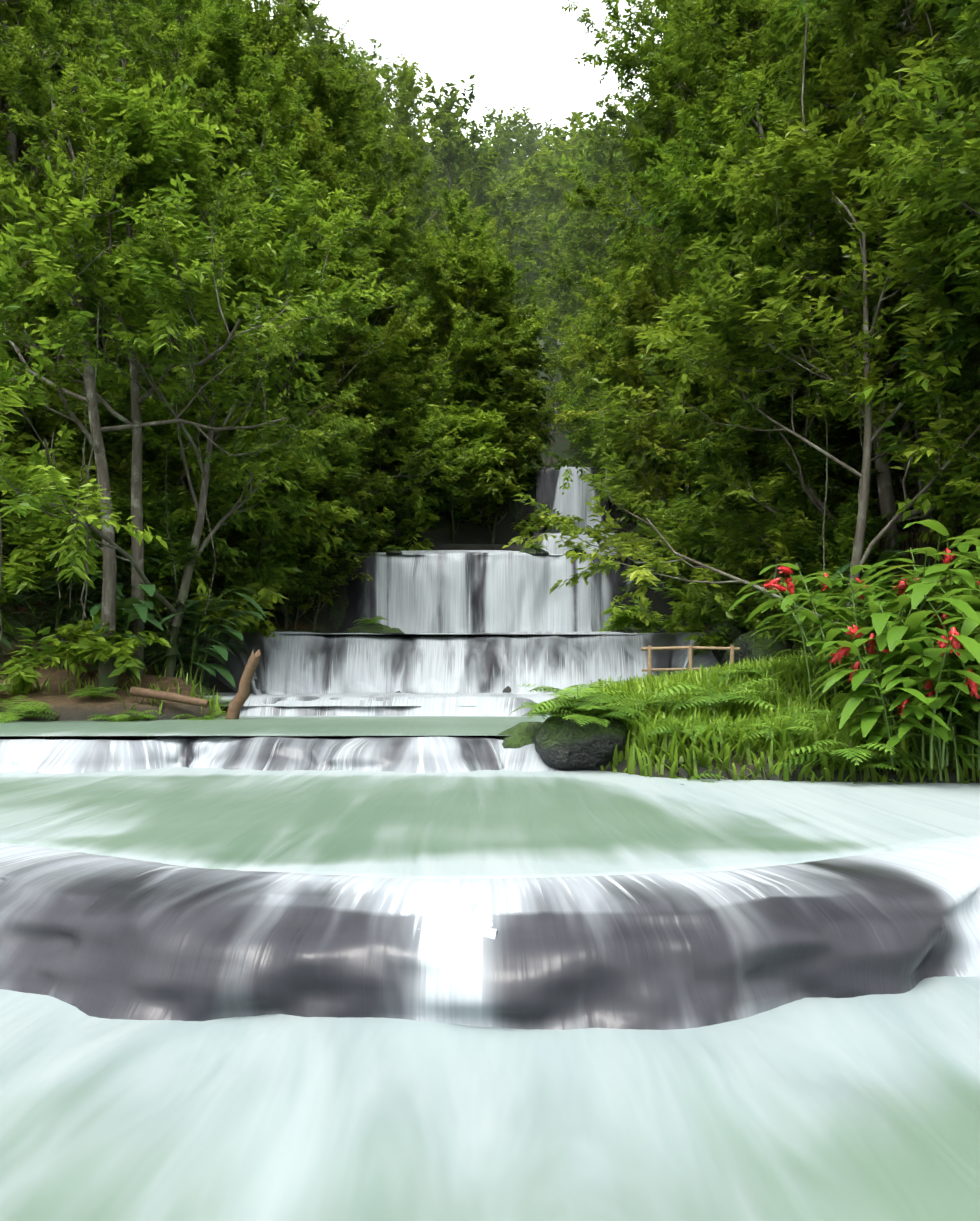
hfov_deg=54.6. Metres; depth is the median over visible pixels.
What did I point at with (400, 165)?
edge tree
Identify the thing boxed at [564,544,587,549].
fern on rock
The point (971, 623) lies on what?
ginger clump
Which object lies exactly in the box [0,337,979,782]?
ground
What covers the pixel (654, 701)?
fern
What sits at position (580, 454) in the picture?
shrub
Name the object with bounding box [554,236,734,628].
tree
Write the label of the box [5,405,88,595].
shrub
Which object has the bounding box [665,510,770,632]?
shrub
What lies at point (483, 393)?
shrub
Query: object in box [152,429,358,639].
shrub
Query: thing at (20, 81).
tall tree
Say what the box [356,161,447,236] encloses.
tall tree
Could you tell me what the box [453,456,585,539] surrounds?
tree
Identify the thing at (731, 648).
pole railing
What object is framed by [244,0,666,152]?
sky
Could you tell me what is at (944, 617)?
ginger clump
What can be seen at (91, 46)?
tall tree
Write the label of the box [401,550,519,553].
tier step
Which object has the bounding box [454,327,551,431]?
tree
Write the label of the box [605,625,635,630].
fern on rock
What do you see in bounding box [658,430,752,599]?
tree
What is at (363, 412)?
shrub
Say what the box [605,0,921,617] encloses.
edge tree
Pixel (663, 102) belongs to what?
edge tree
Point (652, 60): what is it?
tall tree
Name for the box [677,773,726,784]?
fern
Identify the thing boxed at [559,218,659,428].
edge tree
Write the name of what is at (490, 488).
shrub
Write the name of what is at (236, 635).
shrub
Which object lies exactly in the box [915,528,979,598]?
ginger clump
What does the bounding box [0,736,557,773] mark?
tier cascade
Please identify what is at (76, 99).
tall tree
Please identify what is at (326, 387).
shrub
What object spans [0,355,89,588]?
tree
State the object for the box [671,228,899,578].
tree
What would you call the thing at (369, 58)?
tall tree
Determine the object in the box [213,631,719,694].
waterfall
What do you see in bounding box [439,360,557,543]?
tree
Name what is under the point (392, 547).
fern on rock
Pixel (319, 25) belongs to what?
edge tree
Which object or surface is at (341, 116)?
edge tree
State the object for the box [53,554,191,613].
shrub
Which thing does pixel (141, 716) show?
fern
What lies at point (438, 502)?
tree
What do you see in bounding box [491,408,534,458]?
shrub
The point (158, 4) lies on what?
edge tree
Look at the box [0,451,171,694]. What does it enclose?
shrub
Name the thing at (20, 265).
edge tree
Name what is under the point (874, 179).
edge tree
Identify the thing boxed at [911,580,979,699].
ginger clump
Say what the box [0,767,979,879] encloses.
water
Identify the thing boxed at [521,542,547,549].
fern on rock
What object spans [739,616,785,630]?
fern on rock
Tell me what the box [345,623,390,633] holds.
rock
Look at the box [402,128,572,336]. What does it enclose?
tree
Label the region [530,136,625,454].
tree
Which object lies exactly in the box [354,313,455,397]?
shrub
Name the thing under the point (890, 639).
ginger clump
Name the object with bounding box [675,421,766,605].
shrub
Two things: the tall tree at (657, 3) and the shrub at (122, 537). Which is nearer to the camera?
the shrub at (122, 537)
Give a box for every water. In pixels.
[0,713,553,735]
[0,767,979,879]
[0,976,979,1220]
[312,634,621,634]
[344,555,670,557]
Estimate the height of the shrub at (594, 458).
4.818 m
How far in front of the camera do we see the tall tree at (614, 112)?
47.16 m
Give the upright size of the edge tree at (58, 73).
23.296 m
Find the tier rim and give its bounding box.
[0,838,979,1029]
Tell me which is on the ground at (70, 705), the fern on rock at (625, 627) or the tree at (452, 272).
the tree at (452, 272)
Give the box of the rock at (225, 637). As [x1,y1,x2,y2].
[183,620,234,662]
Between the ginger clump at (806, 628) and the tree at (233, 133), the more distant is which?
the tree at (233, 133)
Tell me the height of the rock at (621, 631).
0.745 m
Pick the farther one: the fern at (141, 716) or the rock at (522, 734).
the fern at (141, 716)
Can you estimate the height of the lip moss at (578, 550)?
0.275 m
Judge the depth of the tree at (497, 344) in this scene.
40.48 m
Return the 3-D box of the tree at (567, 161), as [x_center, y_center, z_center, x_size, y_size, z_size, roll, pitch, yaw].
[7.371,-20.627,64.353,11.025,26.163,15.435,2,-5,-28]
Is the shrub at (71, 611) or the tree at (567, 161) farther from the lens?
the tree at (567, 161)
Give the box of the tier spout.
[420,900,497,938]
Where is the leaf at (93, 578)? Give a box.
[70,557,161,661]
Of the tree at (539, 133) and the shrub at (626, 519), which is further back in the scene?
the tree at (539, 133)
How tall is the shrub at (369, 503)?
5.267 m
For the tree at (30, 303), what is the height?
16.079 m
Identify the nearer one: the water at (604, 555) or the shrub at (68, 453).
the shrub at (68, 453)
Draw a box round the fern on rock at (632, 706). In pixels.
[608,702,649,721]
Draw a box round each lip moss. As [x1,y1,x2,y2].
[386,549,401,555]
[520,548,548,555]
[567,549,586,555]
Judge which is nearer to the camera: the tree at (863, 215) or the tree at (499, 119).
the tree at (863, 215)
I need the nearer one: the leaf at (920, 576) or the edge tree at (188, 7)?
the leaf at (920, 576)
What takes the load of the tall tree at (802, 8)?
on the ground at (70, 705)
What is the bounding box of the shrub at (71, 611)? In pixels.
[1,569,124,668]
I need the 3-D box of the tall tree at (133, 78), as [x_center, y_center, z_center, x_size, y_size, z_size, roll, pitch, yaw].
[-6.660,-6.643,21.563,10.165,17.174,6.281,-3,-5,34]
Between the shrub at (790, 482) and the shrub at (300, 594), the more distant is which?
the shrub at (300, 594)
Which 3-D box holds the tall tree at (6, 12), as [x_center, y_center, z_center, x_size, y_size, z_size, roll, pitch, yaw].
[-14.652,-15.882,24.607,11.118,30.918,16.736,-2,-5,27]
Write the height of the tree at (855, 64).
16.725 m
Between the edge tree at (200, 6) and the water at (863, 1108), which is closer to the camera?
the water at (863, 1108)
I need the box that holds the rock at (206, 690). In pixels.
[182,678,221,712]
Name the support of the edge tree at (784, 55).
on the ground at (70, 705)
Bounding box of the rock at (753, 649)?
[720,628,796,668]
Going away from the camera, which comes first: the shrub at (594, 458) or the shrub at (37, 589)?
the shrub at (37, 589)
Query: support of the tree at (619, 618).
on the ground at (70, 705)
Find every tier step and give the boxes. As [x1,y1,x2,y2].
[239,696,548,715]
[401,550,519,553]
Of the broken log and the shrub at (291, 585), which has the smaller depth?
the broken log
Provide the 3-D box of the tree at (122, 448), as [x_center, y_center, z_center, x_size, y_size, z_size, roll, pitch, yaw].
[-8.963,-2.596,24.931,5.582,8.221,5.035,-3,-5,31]
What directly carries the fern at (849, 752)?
on the ground at (70, 705)
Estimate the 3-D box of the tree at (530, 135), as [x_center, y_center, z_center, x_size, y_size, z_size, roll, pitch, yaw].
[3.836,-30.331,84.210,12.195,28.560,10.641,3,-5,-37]
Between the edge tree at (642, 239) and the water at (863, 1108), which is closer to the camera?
the water at (863, 1108)
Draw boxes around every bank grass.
[0,632,225,738]
[581,643,976,774]
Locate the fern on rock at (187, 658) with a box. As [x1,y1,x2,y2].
[147,650,220,662]
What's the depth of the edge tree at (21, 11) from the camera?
32.85 m
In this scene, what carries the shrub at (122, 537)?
on the ground at (70, 705)
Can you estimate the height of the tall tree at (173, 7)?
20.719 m
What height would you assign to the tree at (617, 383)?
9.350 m
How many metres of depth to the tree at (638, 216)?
66.94 m
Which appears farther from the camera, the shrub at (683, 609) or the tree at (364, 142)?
the tree at (364, 142)
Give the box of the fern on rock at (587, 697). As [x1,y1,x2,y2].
[513,680,637,714]
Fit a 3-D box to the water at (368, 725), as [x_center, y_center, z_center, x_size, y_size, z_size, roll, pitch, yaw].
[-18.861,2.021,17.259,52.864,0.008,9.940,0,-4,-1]
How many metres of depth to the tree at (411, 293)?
43.51 m
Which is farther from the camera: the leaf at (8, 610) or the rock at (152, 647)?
the rock at (152, 647)
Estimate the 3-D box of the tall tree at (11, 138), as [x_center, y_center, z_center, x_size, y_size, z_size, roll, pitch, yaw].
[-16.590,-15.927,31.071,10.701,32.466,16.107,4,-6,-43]
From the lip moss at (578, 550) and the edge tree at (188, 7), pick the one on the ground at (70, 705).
the edge tree at (188, 7)
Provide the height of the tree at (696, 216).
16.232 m
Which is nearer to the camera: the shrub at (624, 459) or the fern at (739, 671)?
the fern at (739, 671)
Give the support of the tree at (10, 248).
on the ground at (70, 705)
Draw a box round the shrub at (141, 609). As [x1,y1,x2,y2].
[75,584,162,682]
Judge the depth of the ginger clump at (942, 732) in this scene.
10.49 m
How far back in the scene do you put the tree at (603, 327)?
47.94 m
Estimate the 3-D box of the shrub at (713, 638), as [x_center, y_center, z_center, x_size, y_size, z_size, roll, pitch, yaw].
[7.618,-0.426,24.226,4.748,4.255,3.801,3,-5,-33]
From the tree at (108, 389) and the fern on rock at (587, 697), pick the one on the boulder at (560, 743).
the fern on rock at (587, 697)
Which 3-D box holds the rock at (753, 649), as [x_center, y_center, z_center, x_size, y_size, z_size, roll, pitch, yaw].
[6.767,1.373,24.294,1.954,1.968,2.789,0,-4,-1]
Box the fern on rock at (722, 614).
[701,607,752,621]
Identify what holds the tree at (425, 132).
on the ground at (70, 705)
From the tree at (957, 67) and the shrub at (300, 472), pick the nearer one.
the tree at (957, 67)
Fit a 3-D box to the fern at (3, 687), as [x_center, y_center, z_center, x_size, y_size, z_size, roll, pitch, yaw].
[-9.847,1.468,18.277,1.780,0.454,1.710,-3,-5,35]
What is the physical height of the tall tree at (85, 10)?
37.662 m
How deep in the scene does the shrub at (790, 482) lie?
22.85 m
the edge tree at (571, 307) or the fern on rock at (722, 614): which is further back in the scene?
the edge tree at (571, 307)
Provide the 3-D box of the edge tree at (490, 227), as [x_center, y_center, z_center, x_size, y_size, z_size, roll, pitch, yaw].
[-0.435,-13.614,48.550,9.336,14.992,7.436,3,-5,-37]
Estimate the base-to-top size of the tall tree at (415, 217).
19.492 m
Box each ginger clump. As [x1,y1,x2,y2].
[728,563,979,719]
[735,565,926,652]
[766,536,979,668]
[808,659,979,781]
[809,624,979,768]
[832,580,979,629]
[836,519,979,659]
[861,601,979,769]
[872,588,979,739]
[888,607,979,712]
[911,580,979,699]
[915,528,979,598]
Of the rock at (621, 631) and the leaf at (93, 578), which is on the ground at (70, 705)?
the leaf at (93, 578)
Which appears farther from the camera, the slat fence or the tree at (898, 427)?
the tree at (898, 427)
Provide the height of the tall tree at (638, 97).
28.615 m
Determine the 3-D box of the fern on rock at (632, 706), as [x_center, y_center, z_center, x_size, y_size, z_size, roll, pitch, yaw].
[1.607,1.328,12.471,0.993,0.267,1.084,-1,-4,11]
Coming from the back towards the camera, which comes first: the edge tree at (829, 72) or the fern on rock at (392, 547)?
the fern on rock at (392, 547)
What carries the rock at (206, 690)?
on the ground at (70, 705)
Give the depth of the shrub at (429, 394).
39.82 m
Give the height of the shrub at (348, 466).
7.862 m
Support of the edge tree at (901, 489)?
on the ground at (70, 705)
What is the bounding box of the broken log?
[130,649,260,718]
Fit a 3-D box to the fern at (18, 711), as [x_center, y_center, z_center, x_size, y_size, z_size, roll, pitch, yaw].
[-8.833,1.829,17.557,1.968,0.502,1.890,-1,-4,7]
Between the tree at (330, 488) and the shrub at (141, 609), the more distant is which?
the tree at (330, 488)
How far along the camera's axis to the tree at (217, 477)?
22.91 m
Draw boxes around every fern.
[0,675,27,693]
[0,695,58,722]
[67,685,126,698]
[87,710,162,721]
[173,711,230,719]
[193,695,231,707]
[616,691,688,709]
[640,716,737,742]
[649,678,790,712]
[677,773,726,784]
[704,665,773,682]
[735,715,838,740]
[766,707,858,724]
[774,739,942,771]
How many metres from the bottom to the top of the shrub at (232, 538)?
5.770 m
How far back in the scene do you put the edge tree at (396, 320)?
33.74 m
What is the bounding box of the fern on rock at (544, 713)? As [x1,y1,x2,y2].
[509,698,586,718]
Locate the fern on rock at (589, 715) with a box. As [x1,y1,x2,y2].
[538,699,638,726]
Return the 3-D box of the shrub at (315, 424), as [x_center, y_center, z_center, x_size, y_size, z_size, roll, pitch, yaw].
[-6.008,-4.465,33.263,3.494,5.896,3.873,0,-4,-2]
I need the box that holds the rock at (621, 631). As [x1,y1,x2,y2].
[613,629,629,632]
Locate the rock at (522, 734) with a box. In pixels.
[497,722,542,748]
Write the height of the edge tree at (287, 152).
19.928 m
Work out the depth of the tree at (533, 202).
75.47 m
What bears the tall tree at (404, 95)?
on the ground at (70, 705)
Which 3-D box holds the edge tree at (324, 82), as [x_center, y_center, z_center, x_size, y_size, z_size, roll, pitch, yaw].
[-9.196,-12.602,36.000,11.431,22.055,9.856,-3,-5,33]
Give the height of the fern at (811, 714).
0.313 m
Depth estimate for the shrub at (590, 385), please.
43.59 m
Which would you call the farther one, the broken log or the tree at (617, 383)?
the tree at (617, 383)
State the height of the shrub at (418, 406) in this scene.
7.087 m
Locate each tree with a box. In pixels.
[0,0,88,165]
[0,0,114,129]
[0,0,124,359]
[0,0,152,429]
[0,0,181,598]
[0,0,354,676]
[0,0,357,693]
[0,36,392,676]
[0,126,69,366]
[0,187,37,270]
[1,285,166,468]
[5,251,55,434]
[15,2,107,20]
[16,0,105,348]
[17,111,296,632]
[18,3,126,184]
[19,0,159,475]
[24,2,143,251]
[28,0,100,177]
[37,0,291,469]
[64,319,155,468]
[112,0,347,484]
[120,0,235,481]
[122,0,355,211]
[130,0,185,72]
[144,0,316,424]
[155,0,434,414]
[156,53,434,582]
[172,99,436,458]
[186,87,424,550]
[217,30,423,530]
[243,0,327,44]
[282,222,502,518]
[286,2,412,245]
[302,55,451,516]
[309,127,511,414]
[318,177,499,523]
[319,211,459,381]
[322,164,423,374]
[327,17,415,240]
[349,54,456,291]
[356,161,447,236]
[370,126,495,239]
[371,75,394,107]
[383,227,457,388]
[399,71,572,329]
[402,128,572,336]
[406,187,555,466]
[406,219,513,385]
[410,133,508,243]
[416,120,432,156]
[421,243,598,455]
[427,123,520,217]
[446,133,572,341]
[452,206,541,362]
[453,105,540,299]
[453,295,533,400]
[493,107,546,249]
[496,111,612,466]
[498,113,561,411]
[503,33,979,635]
[505,123,580,428]
[512,129,620,306]
[514,118,552,356]
[519,103,633,391]
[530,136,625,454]
[534,0,772,397]
[536,281,612,449]
[537,184,627,408]
[542,96,639,287]
[542,212,640,374]
[545,222,671,494]
[550,246,621,447]
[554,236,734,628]
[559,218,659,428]
[561,0,798,168]
[574,0,785,300]
[576,110,671,455]
[577,17,772,474]
[581,285,619,401]
[583,330,671,521]
[591,257,672,318]
[604,0,687,259]
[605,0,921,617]
[607,83,673,257]
[622,47,795,313]
[633,0,974,564]
[636,99,979,617]
[640,0,907,494]
[660,1,798,261]
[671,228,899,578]
[700,2,977,520]
[714,0,979,605]
[735,0,942,20]
[761,7,934,561]
[780,0,979,578]
[784,0,979,572]
[801,0,939,576]
[847,0,979,525]
[862,5,913,497]
[865,0,979,294]
[870,395,919,491]
[914,7,978,572]
[935,91,979,325]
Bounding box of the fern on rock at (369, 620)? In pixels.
[352,616,388,625]
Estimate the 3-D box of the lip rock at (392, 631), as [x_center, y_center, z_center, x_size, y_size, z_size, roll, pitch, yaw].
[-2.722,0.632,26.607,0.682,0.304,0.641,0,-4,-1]
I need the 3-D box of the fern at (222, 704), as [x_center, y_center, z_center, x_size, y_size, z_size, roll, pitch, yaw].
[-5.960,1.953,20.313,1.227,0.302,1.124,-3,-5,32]
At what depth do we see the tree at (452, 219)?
43.22 m
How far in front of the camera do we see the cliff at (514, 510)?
40.41 m
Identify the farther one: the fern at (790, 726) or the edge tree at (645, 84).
the edge tree at (645, 84)
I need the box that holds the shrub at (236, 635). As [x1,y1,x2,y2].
[84,583,265,686]
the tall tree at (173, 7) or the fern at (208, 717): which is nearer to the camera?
the fern at (208, 717)
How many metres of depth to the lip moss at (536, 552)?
32.09 m
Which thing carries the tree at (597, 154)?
on the ground at (70, 705)
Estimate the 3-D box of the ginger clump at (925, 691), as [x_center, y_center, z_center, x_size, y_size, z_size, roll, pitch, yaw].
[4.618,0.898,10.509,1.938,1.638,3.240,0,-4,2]
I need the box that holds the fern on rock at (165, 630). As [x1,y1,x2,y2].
[144,621,207,637]
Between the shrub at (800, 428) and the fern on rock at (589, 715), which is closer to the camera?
the fern on rock at (589, 715)
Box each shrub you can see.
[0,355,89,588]
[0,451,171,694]
[1,569,124,668]
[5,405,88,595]
[14,336,113,471]
[27,449,183,609]
[27,574,160,616]
[29,481,209,635]
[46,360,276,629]
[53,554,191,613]
[75,584,162,682]
[84,583,265,686]
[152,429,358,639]
[157,470,274,627]
[216,471,319,611]
[232,405,369,629]
[233,370,323,442]
[252,356,371,497]
[268,513,347,630]
[276,398,364,486]
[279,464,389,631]
[328,394,396,509]
[329,447,394,552]
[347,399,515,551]
[352,380,446,516]
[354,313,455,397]
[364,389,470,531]
[378,354,460,462]
[386,358,469,446]
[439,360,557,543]
[447,375,543,458]
[453,416,532,514]
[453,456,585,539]
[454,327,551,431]
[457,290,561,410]
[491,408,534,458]
[563,429,589,466]
[571,397,603,464]
[573,363,602,465]
[575,315,620,428]
[579,420,591,466]
[580,427,687,554]
[586,438,605,467]
[589,396,639,494]
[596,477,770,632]
[613,358,717,527]
[657,516,730,610]
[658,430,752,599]
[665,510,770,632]
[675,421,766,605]
[683,519,880,655]
[685,424,910,653]
[687,395,850,630]
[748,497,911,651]
[756,402,912,544]
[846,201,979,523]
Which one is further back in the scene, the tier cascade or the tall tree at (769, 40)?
the tall tree at (769, 40)
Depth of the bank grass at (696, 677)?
12.47 m
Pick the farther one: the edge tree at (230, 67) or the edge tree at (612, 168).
the edge tree at (612, 168)
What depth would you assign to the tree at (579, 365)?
49.17 m
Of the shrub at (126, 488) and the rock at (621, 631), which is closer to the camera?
the shrub at (126, 488)
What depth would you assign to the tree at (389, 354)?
35.45 m
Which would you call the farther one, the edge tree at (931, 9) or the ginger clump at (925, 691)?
the edge tree at (931, 9)
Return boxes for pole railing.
[641,645,739,676]
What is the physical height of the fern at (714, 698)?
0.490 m
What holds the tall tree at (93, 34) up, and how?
on the ground at (70, 705)
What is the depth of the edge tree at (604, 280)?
44.39 m
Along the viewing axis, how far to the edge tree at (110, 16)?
39.05 m
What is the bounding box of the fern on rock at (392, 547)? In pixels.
[382,545,401,551]
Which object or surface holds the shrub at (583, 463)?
on the ground at (70, 705)
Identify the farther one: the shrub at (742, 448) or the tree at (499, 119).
the tree at (499, 119)
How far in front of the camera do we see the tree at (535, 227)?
75.46 m
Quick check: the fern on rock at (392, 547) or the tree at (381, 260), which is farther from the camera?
the tree at (381, 260)
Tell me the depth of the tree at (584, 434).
38.79 m
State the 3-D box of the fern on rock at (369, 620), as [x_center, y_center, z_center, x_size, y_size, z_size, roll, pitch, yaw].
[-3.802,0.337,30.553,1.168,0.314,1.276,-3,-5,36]
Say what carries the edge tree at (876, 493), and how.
on the ground at (70, 705)
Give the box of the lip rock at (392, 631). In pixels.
[381,628,404,633]
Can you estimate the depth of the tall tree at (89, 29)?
53.64 m
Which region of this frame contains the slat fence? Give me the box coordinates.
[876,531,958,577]
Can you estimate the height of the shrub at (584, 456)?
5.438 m
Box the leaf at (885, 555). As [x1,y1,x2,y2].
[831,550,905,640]
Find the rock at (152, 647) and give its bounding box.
[144,634,210,677]
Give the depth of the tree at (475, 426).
37.84 m
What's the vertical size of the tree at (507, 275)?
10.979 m
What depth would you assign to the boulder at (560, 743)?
11.89 m
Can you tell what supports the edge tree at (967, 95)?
on the ground at (70, 705)
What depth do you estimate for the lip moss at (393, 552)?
32.06 m
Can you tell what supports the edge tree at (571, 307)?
on the ground at (70, 705)
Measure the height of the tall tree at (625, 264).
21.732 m
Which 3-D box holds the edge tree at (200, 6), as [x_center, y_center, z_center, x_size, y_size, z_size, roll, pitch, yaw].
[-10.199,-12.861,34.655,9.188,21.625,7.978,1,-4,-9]
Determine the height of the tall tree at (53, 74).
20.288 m
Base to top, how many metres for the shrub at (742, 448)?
6.961 m
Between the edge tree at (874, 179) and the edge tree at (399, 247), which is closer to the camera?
the edge tree at (874, 179)
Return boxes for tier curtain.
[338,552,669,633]
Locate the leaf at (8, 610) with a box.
[0,573,48,669]
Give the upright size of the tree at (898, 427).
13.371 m
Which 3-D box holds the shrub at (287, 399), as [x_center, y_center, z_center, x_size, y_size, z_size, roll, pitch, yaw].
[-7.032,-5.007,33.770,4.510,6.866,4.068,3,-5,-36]
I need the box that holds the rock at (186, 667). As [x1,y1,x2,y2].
[156,660,208,685]
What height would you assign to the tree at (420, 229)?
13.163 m
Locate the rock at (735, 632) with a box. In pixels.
[703,620,747,663]
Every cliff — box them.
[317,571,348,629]
[509,498,520,523]
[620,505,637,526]
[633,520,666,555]
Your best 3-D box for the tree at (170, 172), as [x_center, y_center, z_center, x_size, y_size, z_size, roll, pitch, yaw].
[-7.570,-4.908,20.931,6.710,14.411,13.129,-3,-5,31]
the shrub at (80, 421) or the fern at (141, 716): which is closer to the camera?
the fern at (141, 716)
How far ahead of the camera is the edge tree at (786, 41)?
24.74 m
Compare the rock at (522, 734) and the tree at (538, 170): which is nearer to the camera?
the rock at (522, 734)
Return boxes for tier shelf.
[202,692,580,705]
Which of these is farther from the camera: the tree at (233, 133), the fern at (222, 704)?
the tree at (233, 133)
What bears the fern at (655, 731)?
on the ground at (70, 705)
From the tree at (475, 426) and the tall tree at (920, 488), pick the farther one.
the tree at (475, 426)
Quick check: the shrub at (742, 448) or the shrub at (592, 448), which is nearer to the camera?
the shrub at (742, 448)
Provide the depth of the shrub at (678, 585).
31.33 m
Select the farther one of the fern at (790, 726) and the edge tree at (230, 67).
the edge tree at (230, 67)
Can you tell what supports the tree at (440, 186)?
on the ground at (70, 705)
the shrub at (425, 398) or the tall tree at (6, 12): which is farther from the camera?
the shrub at (425, 398)
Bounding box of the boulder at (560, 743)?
[533,706,629,770]
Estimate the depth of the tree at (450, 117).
60.11 m
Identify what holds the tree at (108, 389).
on the ground at (70, 705)
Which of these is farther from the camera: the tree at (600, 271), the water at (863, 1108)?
the tree at (600, 271)
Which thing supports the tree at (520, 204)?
on the ground at (70, 705)
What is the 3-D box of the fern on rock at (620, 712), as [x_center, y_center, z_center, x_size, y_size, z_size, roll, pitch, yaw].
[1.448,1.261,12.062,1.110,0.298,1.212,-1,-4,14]
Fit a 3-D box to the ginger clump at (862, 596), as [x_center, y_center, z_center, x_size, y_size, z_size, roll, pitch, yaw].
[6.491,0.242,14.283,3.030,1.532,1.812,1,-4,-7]
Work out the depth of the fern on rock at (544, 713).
12.15 m
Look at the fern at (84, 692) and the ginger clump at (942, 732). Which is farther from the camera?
the fern at (84, 692)
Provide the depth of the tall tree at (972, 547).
26.19 m
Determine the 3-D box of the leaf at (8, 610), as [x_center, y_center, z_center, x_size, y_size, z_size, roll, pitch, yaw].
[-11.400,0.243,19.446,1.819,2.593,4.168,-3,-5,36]
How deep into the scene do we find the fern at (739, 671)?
13.41 m
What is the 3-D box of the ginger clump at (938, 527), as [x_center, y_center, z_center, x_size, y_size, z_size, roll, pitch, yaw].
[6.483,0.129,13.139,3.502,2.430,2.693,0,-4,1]
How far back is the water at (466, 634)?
25.70 m
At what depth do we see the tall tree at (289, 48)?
35.66 m
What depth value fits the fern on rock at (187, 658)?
22.70 m
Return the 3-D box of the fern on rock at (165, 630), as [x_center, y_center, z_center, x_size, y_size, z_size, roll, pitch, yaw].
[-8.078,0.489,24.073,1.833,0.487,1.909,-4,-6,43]
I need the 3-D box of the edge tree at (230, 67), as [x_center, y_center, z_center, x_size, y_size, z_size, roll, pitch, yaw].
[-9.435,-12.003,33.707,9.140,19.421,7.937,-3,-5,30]
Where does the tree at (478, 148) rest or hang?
on the ground at (70, 705)
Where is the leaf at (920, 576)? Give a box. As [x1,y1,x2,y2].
[878,566,954,612]
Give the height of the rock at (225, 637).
1.549 m
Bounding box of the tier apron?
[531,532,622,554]
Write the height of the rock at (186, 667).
1.366 m
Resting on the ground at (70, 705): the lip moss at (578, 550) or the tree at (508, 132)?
the tree at (508, 132)
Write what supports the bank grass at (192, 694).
on the ground at (70, 705)
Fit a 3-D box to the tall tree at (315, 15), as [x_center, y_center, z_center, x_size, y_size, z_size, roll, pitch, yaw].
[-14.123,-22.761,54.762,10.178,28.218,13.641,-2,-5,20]
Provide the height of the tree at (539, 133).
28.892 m
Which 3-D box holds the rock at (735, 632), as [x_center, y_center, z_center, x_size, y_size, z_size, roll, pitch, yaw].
[6.339,1.070,25.519,1.413,1.681,1.611,-3,-5,34]
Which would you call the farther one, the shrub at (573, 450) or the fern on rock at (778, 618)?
the shrub at (573, 450)
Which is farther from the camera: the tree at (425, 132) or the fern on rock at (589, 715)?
the tree at (425, 132)
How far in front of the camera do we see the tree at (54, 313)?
31.43 m
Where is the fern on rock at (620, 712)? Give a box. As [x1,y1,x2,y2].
[566,698,648,718]

